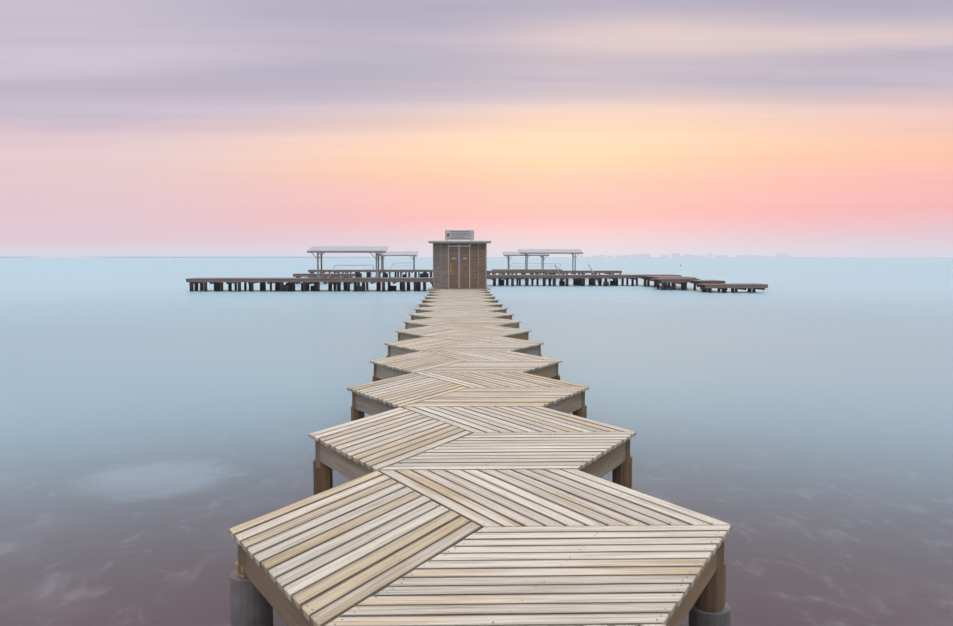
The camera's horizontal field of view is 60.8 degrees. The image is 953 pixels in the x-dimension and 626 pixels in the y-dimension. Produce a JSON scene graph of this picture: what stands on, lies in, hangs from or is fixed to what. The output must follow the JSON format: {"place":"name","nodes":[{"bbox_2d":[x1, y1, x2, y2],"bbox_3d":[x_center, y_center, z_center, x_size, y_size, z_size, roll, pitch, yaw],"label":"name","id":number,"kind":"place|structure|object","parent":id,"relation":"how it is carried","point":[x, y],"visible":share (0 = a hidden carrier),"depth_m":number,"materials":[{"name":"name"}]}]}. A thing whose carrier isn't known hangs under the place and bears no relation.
{"place":"outdoors","nodes":[
{"label":"outdoors","id":0,"kind":"place"},
{"bbox_2d":[0,258,952,625],"bbox_3d":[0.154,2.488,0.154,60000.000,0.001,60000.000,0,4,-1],"label":"sea water","id":1,"kind":"structure","parent":0,"point":[792,422],"depth_m":13.27,"materials":[{"name":"blue liquid"}]},
{"bbox_2d":[186,246,767,292],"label":"bathing platforms","id":2,"kind":"object","parent":1,"relation":"on","point":[664,280],"visible":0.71,"depth_m":62.50,"materials":[{"name":"brown wood"}]},
{"bbox_2d":[230,355,730,625],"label":"support posts","id":3,"kind":"object","parent":1,"relation":"in","point":[250,605],"depth_m":4.79,"materials":[{"name":"brown wood"}]},
{"bbox_2d":[229,287,731,625],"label":"boardwalk","id":4,"kind":"structure","parent":3,"relation":"on","point":[472,459],"depth_m":5.03,"materials":[{"name":"brown wood"}]},
{"bbox_2d":[0,253,952,257],"bbox_3d":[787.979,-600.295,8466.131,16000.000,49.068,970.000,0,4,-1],"label":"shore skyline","id":5,"kind":"structure","parent":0,"point":[778,255],"depth_m":8039.62},
{"bbox_2d":[0,0,952,256],"label":"sky","id":6,"kind":"structure","parent":0,"point":[129,128],"materials":[{"name":"pink"}]},
{"bbox_3d":[-0.901,-1.264,42.171,3.192,0.030,2.550,0,4,-1],"label":"cabin landing","id":7,"kind":"object","parent":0,"visible":0},
{"bbox_2d":[428,230,490,288],"bbox_3d":[-0.870,-2.766,42.019,3.160,2.980,2.450,0,4,-1],"label":"changing cabin","id":8,"kind":"object","parent":7,"relation":"on","point":[459,264],"visible":1,"depth_m":41.09,"materials":[{"name":"brown wood"}]}
]}

